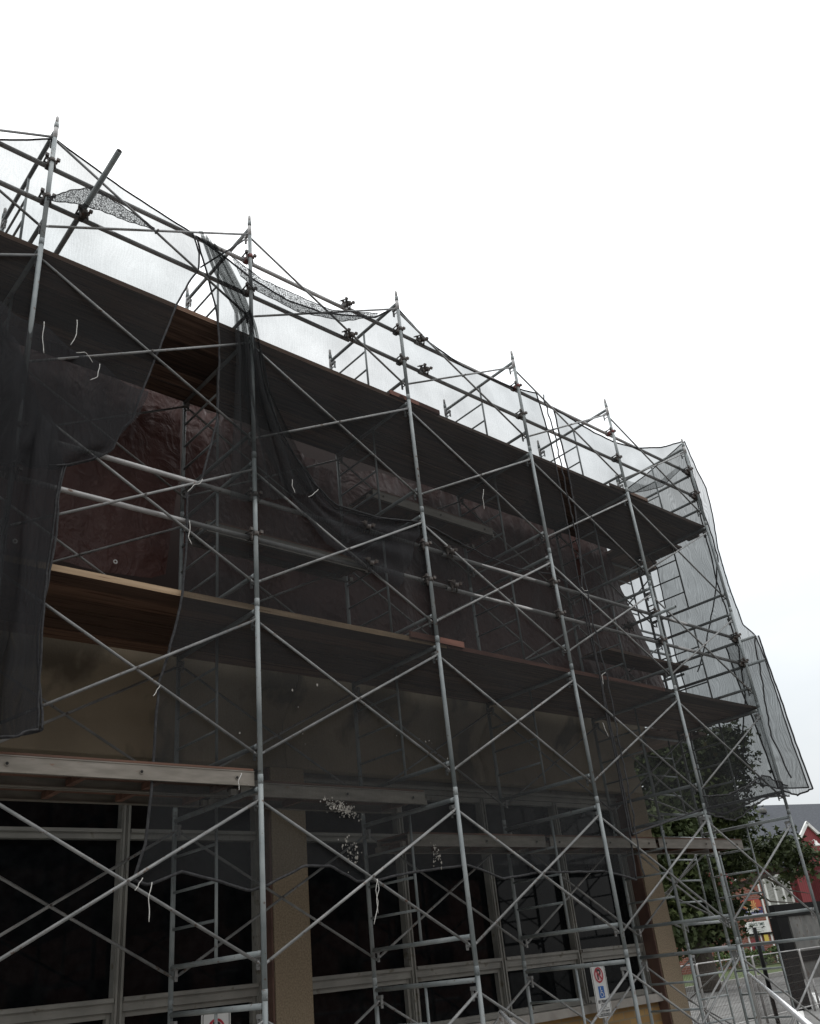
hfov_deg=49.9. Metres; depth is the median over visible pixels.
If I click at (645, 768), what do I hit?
cross brace
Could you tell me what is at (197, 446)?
tarpaulin
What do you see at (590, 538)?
scaffold plank
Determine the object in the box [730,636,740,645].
tube coupler
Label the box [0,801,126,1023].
window
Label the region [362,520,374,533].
tube coupler
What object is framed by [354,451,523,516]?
scaffold plank
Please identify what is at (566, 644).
scaffold ladder
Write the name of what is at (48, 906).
cross brace
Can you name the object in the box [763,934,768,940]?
caution sign
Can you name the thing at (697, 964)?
fence panel
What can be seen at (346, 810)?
plaster splash
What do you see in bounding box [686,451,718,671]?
rope
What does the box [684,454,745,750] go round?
rope
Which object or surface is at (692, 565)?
cross brace
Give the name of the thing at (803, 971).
fence panel
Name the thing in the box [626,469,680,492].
debris net
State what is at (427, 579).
tube coupler
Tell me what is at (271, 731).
cross brace
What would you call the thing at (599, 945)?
window
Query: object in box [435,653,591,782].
cross brace
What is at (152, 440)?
tarpaulin
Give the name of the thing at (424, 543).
tube coupler
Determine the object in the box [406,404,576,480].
scaffold plank
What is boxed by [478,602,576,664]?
cross brace
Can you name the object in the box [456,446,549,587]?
scaffold ladder
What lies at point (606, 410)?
scaffold ladder
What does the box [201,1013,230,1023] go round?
parking sign
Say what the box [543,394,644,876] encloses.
rope
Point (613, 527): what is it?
scaffold plank
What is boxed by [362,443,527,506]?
scaffold plank
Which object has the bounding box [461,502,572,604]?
cross brace
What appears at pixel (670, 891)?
cross brace
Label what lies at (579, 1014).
cross brace
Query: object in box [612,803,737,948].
scaffold ladder
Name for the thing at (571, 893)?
cross brace
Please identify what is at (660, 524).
scaffold plank
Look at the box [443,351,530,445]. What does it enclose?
scaffold ladder
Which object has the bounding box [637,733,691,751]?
scaffold plank
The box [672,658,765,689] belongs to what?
scaffold tube
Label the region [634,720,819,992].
maple tree
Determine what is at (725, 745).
cross brace
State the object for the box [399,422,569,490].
scaffold plank
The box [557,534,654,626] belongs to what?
cross brace
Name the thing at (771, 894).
window
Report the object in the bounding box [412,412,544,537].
cross brace
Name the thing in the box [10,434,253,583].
cross brace
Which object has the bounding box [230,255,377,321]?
debris net
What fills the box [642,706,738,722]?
scaffold plank
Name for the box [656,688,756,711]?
scaffold plank
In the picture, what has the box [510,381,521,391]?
tube coupler
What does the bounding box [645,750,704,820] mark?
cross brace
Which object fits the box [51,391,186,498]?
cross brace
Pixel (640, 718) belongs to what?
scaffold plank
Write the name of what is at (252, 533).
tube coupler
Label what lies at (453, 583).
tube coupler
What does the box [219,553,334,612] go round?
cross brace
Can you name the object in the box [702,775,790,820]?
debris net
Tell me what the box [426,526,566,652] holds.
cross brace
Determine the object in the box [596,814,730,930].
cross brace
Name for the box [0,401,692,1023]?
commercial building
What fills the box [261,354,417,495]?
cross brace
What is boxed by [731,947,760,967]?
shrub
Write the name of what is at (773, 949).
shrub
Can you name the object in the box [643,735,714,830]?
scaffold ladder
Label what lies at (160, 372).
scaffold plank
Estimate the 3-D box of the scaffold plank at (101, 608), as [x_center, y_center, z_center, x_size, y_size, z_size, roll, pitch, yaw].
[-2.749,0.756,7.367,6.921,0.048,0.218,18,-36,-38]
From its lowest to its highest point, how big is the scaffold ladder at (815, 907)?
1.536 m
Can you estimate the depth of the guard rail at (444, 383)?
12.57 m
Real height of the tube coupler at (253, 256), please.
0.123 m
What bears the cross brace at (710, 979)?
attached to the scaffold ladder at (721, 971)
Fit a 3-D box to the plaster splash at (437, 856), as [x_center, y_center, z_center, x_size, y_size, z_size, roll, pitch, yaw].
[0.238,3.099,7.939,0.110,0.234,0.012,18,-36,-38]
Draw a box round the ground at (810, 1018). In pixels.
[686,976,819,1023]
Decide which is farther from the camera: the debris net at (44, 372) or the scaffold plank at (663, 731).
the scaffold plank at (663, 731)
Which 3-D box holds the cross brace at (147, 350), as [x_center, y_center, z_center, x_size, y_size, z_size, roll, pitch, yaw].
[-2.401,-1.486,8.178,2.211,1.205,0.065,18,-36,-38]
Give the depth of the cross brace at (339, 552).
8.73 m
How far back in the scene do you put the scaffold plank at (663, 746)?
14.83 m
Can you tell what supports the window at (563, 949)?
in the commercial building
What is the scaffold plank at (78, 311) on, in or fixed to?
on the scaffold ladder at (38, 262)
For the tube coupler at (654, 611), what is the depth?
12.25 m
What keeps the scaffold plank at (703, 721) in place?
on the scaffold ladder at (718, 722)
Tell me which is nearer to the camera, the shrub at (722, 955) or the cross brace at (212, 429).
the cross brace at (212, 429)
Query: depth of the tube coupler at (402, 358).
10.76 m
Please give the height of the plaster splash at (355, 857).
0.303 m
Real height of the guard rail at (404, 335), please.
0.058 m
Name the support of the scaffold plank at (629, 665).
on the scaffold ladder at (752, 688)
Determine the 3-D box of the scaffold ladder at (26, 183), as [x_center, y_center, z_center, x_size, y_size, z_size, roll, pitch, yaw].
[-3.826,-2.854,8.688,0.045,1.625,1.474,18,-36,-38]
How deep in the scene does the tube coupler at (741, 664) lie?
13.38 m
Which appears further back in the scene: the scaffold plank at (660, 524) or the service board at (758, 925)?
the service board at (758, 925)
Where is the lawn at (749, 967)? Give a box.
[683,962,781,986]
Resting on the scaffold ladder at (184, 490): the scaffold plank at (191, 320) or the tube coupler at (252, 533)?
the scaffold plank at (191, 320)
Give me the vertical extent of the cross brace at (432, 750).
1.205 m
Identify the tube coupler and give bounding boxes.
[38,187,55,205]
[43,152,60,169]
[76,205,92,220]
[241,249,256,264]
[242,282,256,296]
[244,487,262,502]
[244,527,263,542]
[339,297,354,309]
[342,328,357,341]
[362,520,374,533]
[366,557,378,565]
[392,323,405,335]
[396,353,408,365]
[415,333,428,345]
[418,363,432,375]
[419,538,431,551]
[421,573,435,586]
[441,545,457,557]
[445,579,462,591]
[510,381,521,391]
[515,408,527,419]
[546,577,559,588]
[553,608,565,619]
[605,427,615,436]
[614,453,621,460]
[622,621,633,632]
[648,607,660,616]
[658,636,667,645]
[688,493,699,501]
[730,632,740,639]
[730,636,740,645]
[737,657,748,665]
[738,661,747,670]
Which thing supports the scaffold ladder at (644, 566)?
on the scaffold ladder at (669, 668)
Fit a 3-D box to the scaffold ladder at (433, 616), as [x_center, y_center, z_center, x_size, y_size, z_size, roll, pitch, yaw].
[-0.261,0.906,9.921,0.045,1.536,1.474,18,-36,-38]
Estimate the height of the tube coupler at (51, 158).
0.123 m
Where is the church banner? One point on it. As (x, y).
(756, 903)
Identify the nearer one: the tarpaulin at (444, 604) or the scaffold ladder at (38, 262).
the scaffold ladder at (38, 262)
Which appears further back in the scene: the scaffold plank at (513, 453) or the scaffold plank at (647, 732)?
the scaffold plank at (647, 732)
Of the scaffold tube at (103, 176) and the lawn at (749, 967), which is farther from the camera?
the lawn at (749, 967)
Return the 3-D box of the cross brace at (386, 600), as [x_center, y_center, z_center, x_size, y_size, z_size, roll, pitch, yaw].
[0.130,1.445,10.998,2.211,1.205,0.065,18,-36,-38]
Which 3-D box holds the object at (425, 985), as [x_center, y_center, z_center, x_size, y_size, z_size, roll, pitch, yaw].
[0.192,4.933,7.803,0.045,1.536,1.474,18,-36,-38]
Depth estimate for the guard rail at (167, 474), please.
7.88 m
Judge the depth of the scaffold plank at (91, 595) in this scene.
7.53 m
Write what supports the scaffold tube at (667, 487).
attached to the tube coupler
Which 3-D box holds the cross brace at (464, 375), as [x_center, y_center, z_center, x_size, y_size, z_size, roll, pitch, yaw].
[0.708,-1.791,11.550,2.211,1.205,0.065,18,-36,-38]
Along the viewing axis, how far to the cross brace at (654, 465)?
14.19 m
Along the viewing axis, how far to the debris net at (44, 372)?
7.33 m
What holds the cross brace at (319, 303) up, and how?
attached to the scaffold ladder at (188, 297)
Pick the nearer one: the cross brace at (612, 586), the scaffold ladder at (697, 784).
the scaffold ladder at (697, 784)
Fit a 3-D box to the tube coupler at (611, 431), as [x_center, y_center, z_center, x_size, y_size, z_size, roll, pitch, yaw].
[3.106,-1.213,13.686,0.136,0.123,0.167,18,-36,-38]
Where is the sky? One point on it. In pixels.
(620, 199)
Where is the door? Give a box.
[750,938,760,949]
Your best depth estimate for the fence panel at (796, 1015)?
6.52 m
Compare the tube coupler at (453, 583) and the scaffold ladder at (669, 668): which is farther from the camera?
the scaffold ladder at (669, 668)
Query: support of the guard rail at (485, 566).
attached to the guard rail
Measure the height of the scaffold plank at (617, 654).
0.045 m
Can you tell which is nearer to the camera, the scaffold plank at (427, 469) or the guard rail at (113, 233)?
the guard rail at (113, 233)
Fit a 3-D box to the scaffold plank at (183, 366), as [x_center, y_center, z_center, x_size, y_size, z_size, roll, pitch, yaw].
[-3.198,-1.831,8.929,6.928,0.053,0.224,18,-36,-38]
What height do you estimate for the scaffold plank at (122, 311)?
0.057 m
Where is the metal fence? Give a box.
[765,901,819,1010]
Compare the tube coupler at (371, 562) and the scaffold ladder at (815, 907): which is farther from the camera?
the scaffold ladder at (815, 907)
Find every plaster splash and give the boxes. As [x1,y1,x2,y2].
[320,797,362,821]
[338,835,361,872]
[430,842,441,869]
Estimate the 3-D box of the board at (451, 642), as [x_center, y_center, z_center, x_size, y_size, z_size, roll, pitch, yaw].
[0.286,1.334,9.190,0.760,0.067,0.025,18,-36,-38]
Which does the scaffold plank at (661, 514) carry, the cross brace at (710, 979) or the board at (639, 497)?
the board at (639, 497)
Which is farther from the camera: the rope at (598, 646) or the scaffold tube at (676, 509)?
the scaffold tube at (676, 509)
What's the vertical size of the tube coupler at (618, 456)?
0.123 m
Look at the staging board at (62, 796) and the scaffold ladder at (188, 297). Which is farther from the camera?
the scaffold ladder at (188, 297)
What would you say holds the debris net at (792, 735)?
hanging from the guard rail at (485, 566)
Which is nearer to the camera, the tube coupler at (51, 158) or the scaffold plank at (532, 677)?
the tube coupler at (51, 158)
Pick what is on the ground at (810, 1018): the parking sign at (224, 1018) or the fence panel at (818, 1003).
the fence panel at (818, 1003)
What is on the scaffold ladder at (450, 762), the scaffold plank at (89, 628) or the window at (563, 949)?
the scaffold plank at (89, 628)
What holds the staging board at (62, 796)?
on the scaffold ladder at (257, 955)
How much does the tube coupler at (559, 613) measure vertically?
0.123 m
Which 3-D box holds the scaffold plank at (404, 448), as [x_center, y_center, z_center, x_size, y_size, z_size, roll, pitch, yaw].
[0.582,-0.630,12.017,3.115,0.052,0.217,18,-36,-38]
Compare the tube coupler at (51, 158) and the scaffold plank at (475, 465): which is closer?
the tube coupler at (51, 158)
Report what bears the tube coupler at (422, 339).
attached to the guard rail at (404, 335)
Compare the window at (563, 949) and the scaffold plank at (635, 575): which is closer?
the window at (563, 949)
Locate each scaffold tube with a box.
[53,149,121,254]
[622,605,675,629]
[648,474,693,497]
[670,500,697,512]
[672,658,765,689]
[676,635,755,663]
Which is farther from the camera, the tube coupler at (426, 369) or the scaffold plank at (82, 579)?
the tube coupler at (426, 369)
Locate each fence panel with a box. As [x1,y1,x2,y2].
[499,1010,515,1023]
[680,964,708,1022]
[696,956,767,1023]
[747,972,811,1023]
[751,949,815,1022]
[799,946,819,1009]
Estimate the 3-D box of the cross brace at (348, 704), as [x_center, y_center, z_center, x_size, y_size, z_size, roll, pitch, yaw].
[-0.470,1.717,8.098,2.211,1.205,0.065,18,-36,-38]
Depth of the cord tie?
6.01 m
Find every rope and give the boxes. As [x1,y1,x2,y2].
[265,378,577,590]
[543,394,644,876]
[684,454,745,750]
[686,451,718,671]
[754,638,791,777]
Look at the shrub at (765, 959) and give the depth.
51.93 m
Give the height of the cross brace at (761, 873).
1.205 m
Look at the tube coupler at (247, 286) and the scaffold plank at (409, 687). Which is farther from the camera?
the scaffold plank at (409, 687)
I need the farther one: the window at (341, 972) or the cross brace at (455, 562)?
the cross brace at (455, 562)
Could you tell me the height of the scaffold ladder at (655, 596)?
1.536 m
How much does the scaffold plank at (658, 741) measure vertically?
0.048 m
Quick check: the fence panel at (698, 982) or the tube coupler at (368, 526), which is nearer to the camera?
the tube coupler at (368, 526)
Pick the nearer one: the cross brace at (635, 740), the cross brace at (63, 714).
the cross brace at (63, 714)
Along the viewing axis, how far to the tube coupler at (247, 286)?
9.43 m
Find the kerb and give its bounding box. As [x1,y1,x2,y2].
[685,971,783,991]
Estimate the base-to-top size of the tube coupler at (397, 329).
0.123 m
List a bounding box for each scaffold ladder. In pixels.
[0,116,58,242]
[1,237,44,347]
[167,989,267,1023]
[168,774,267,999]
[174,598,262,773]
[178,453,258,597]
[180,330,255,511]
[185,215,252,320]
[328,291,409,393]
[336,394,422,515]
[343,506,438,635]
[354,635,456,814]
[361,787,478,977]
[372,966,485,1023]
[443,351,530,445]
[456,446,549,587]
[470,548,572,663]
[485,663,597,819]
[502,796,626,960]
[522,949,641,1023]
[540,399,626,486]
[554,487,649,614]
[570,581,675,684]
[591,685,704,823]
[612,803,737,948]
[621,439,705,520]
[625,569,669,649]
[635,521,730,634]
[636,937,758,1023]
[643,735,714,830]
[659,607,757,702]
[663,830,740,942]
[665,649,678,686]
[676,702,788,826]
[686,937,749,1023]
[699,809,819,938]
[726,936,819,1023]
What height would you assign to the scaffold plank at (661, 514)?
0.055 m
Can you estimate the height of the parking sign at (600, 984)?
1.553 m
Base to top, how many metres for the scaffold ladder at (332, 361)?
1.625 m
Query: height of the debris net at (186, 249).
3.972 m
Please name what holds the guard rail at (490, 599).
attached to the guard rail at (440, 585)
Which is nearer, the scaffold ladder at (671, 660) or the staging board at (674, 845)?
the staging board at (674, 845)
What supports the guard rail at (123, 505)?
attached to the tube coupler at (371, 562)
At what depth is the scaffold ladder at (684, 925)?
13.18 m
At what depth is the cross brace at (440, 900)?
9.55 m
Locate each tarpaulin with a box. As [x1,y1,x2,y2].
[0,356,180,577]
[183,405,434,635]
[421,484,664,687]
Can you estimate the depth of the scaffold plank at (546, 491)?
13.42 m
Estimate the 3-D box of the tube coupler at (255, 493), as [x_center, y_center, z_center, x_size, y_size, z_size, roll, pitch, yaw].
[-1.488,-0.131,8.298,0.136,0.123,0.167,18,-36,-38]
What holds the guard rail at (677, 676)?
attached to the scaffold ladder at (671, 660)
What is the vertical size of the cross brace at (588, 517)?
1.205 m
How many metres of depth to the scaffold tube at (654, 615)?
12.24 m
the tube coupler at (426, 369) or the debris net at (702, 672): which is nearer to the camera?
the tube coupler at (426, 369)
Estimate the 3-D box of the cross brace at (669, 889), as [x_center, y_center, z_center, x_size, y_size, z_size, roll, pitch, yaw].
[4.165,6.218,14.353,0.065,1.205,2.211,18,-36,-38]
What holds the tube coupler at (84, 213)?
attached to the guard rail at (113, 233)
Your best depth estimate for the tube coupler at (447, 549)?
9.85 m
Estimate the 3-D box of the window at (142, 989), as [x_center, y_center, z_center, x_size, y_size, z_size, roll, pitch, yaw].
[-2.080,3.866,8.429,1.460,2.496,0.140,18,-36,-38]
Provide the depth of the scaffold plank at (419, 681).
10.83 m
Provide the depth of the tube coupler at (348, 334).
10.29 m
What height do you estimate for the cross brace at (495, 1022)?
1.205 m
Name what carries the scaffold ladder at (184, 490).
on the scaffold ladder at (255, 574)
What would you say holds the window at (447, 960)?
in the commercial building
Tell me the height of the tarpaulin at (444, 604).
3.294 m
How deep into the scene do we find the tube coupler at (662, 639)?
12.06 m
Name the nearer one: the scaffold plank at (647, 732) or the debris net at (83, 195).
the debris net at (83, 195)
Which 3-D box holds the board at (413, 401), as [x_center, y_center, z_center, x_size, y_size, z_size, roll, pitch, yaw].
[0.060,-1.323,10.662,0.800,0.062,0.026,18,-36,-38]
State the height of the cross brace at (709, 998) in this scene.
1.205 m
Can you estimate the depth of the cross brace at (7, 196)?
7.94 m
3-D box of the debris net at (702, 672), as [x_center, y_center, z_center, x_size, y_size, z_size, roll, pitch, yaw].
[4.632,1.675,14.429,0.056,5.976,2.098,18,-36,-38]
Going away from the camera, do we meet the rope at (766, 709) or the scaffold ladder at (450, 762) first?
the scaffold ladder at (450, 762)
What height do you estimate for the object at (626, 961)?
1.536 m
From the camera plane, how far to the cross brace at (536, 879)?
8.66 m
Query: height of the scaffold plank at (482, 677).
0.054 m
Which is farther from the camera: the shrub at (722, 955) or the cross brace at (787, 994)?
the shrub at (722, 955)
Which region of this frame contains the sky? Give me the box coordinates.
[0,0,819,805]
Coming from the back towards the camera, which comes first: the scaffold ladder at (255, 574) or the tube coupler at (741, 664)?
the tube coupler at (741, 664)
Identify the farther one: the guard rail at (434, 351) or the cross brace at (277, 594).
the guard rail at (434, 351)
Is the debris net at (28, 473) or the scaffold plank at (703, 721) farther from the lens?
the scaffold plank at (703, 721)
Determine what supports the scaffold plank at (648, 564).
on the scaffold ladder
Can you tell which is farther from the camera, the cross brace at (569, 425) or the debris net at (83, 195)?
the cross brace at (569, 425)
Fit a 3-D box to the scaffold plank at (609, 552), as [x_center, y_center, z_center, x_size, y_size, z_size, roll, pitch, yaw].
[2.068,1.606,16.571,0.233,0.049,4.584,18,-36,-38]
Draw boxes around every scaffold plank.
[0,231,406,407]
[0,256,407,426]
[0,273,368,428]
[0,290,365,437]
[0,310,370,450]
[21,331,358,457]
[43,627,356,681]
[44,616,403,680]
[45,593,401,663]
[45,605,414,674]
[47,582,409,656]
[50,564,446,653]
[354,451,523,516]
[358,432,534,495]
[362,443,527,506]
[368,679,595,717]
[376,429,541,489]
[391,658,640,705]
[394,676,617,713]
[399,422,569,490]
[403,652,647,699]
[404,669,628,710]
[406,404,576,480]
[442,645,664,694]
[518,514,658,561]
[519,502,666,557]
[528,492,681,552]
[531,484,681,544]
[563,486,698,537]
[566,473,705,532]
[583,652,675,675]
[591,713,697,732]
[596,647,688,671]
[605,711,710,729]
[606,550,621,557]
[620,567,655,585]
[620,706,713,725]
[630,561,656,574]
[636,732,704,755]
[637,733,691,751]
[640,733,683,747]
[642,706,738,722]
[643,729,667,738]
[644,727,656,734]
[644,730,681,742]
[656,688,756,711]
[666,700,749,718]
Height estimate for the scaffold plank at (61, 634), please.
0.062 m
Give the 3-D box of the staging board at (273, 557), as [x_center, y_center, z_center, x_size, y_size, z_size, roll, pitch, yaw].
[-1.415,0.459,9.746,2.170,0.133,0.392,18,-36,-38]
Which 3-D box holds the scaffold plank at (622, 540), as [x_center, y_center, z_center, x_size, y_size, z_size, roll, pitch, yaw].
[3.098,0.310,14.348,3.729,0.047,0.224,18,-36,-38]
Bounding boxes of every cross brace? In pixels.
[0,129,52,226]
[0,253,37,256]
[0,496,181,574]
[0,603,256,755]
[0,665,180,760]
[0,799,260,965]
[0,830,175,978]
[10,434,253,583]
[42,259,250,438]
[46,141,247,311]
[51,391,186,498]
[173,828,375,979]
[184,407,340,497]
[184,668,349,773]
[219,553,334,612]
[252,238,404,384]
[254,618,450,771]
[257,474,432,622]
[257,798,470,963]
[260,991,477,1023]
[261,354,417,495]
[343,463,471,576]
[353,572,475,635]
[354,999,379,1023]
[373,837,525,960]
[374,705,503,805]
[377,979,530,1023]
[400,313,525,437]
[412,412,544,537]
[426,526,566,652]
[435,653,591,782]
[453,807,619,944]
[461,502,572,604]
[475,971,628,1023]
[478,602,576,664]
[489,710,612,811]
[512,368,622,479]
[524,854,637,945]
[528,965,645,1023]
[529,458,644,571]
[548,562,669,674]
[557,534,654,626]
[571,679,698,791]
[580,628,651,682]
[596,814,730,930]
[606,415,701,514]
[614,738,701,816]
[625,956,739,1023]
[631,503,725,598]
[637,854,725,935]
[642,956,733,1023]
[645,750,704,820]
[649,593,752,693]
[664,854,735,926]
[675,699,782,798]
[687,955,735,1023]
[704,819,815,920]
[737,955,819,1023]
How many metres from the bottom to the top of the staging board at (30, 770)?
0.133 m
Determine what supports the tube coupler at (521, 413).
attached to the guard rail at (444, 383)
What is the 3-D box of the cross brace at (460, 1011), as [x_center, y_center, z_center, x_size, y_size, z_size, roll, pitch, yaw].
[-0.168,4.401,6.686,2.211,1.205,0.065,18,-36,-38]
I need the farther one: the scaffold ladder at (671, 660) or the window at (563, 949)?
the scaffold ladder at (671, 660)
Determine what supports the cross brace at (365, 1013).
attached to the scaffold ladder at (263, 1006)
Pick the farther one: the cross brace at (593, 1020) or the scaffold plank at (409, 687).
the scaffold plank at (409, 687)
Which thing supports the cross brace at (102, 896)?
attached to the scaffold ladder at (257, 955)
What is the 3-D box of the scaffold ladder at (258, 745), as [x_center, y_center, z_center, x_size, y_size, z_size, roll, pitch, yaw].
[-1.740,1.730,7.882,0.045,1.536,1.474,18,-36,-38]
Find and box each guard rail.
[0,143,346,309]
[0,180,349,341]
[61,486,368,570]
[76,451,304,516]
[342,304,422,343]
[345,335,425,372]
[404,573,448,588]
[414,341,684,470]
[420,371,692,494]
[441,552,732,637]
[445,586,738,663]
[663,674,684,681]
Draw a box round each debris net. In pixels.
[0,138,244,466]
[0,300,147,465]
[0,333,66,737]
[47,186,154,229]
[133,236,636,891]
[199,230,315,500]
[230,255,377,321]
[238,348,421,588]
[553,407,776,835]
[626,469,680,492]
[629,441,808,788]
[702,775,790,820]
[726,635,813,795]
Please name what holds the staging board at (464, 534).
on the scaffold ladder at (545, 533)
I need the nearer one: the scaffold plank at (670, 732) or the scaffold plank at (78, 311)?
the scaffold plank at (78, 311)
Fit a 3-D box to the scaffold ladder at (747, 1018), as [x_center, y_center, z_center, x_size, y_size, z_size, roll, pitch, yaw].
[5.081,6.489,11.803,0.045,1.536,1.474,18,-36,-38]
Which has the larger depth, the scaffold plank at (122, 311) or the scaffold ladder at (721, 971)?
the scaffold ladder at (721, 971)
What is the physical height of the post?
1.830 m
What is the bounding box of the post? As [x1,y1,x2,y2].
[752,927,779,1022]
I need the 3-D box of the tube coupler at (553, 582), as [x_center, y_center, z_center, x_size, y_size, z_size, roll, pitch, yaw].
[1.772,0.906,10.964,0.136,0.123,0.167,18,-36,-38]
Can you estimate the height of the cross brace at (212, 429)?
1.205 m
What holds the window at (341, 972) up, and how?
in the commercial building
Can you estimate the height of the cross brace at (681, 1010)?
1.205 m
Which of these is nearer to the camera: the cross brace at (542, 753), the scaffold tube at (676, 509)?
the cross brace at (542, 753)
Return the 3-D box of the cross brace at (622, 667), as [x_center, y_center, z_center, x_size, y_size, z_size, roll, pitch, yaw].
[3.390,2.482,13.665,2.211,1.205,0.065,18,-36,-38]
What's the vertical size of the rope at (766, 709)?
2.110 m
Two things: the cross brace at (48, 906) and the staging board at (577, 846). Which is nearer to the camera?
the cross brace at (48, 906)
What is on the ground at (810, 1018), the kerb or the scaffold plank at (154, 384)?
the kerb
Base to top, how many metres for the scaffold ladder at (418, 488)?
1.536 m
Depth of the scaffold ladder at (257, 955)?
7.03 m
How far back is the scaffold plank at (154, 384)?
10.12 m
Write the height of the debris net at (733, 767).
6.581 m
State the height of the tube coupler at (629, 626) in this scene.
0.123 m
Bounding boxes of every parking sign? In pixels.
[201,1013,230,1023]
[590,966,611,1023]
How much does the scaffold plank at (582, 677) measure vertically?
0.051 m
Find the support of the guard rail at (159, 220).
attached to the tube coupler at (345, 303)
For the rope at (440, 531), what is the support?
attached to the debris net at (229, 848)
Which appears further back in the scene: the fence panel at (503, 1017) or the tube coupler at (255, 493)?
the tube coupler at (255, 493)
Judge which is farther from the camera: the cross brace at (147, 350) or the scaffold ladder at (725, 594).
the scaffold ladder at (725, 594)
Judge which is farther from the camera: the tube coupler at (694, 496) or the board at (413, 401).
the tube coupler at (694, 496)
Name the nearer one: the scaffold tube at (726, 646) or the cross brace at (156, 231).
the cross brace at (156, 231)
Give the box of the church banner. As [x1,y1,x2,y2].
[740,899,763,915]
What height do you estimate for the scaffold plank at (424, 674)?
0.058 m
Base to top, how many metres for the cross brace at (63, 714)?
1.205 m
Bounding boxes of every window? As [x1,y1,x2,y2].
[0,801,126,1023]
[116,797,261,1023]
[305,809,417,1023]
[400,796,509,1023]
[482,798,587,1016]
[555,803,653,1003]
[761,874,794,905]
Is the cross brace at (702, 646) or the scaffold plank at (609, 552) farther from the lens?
the scaffold plank at (609, 552)
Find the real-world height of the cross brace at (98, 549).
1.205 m
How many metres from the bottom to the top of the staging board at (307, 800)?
0.133 m
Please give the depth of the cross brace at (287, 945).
7.32 m
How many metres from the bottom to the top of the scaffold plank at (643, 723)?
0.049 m
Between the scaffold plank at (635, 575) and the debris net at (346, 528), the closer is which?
the debris net at (346, 528)
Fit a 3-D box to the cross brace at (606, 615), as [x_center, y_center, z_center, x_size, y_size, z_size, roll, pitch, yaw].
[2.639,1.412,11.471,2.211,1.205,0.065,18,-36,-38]
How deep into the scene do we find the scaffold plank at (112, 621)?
7.94 m
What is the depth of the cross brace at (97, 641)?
6.80 m
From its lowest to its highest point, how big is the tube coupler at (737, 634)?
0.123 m
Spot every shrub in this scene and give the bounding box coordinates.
[713,951,738,970]
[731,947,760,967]
[746,949,774,964]
[764,945,779,963]
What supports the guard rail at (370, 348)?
attached to the tube coupler at (426, 369)
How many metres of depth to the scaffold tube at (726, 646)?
13.82 m
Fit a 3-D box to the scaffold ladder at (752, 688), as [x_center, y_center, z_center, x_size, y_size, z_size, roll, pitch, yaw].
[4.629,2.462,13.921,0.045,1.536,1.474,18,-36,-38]
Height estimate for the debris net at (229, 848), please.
6.860 m
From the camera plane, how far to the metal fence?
21.76 m
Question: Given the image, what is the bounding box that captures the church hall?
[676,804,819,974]
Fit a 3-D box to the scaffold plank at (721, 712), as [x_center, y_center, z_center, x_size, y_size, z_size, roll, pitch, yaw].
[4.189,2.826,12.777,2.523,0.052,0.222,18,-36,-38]
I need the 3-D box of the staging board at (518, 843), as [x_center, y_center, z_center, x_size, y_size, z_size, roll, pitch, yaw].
[0.606,3.607,9.581,2.190,0.133,0.502,18,-36,-38]
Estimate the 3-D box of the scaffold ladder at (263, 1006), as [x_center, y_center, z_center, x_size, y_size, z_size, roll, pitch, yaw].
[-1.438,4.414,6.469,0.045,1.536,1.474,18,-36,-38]
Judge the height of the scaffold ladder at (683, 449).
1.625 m
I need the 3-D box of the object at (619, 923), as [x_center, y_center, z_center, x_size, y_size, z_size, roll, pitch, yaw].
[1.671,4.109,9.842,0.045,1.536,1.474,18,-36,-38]
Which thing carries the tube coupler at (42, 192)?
attached to the guard rail at (113, 233)
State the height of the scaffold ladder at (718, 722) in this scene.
1.536 m
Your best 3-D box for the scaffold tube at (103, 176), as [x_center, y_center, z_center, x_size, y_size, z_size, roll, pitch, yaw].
[-3.135,-2.841,8.391,0.050,0.050,1.758,17,-35,-37]
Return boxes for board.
[0,751,257,796]
[0,787,228,807]
[188,522,367,582]
[207,780,426,813]
[348,488,493,548]
[375,832,546,853]
[389,390,439,414]
[409,631,464,647]
[522,835,656,853]
[609,484,647,501]
[630,837,743,853]
[745,920,772,935]
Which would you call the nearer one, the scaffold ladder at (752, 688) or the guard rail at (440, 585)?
the guard rail at (440, 585)
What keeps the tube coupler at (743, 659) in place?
attached to the guard rail at (490, 599)
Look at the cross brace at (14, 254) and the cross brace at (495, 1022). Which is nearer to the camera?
the cross brace at (14, 254)

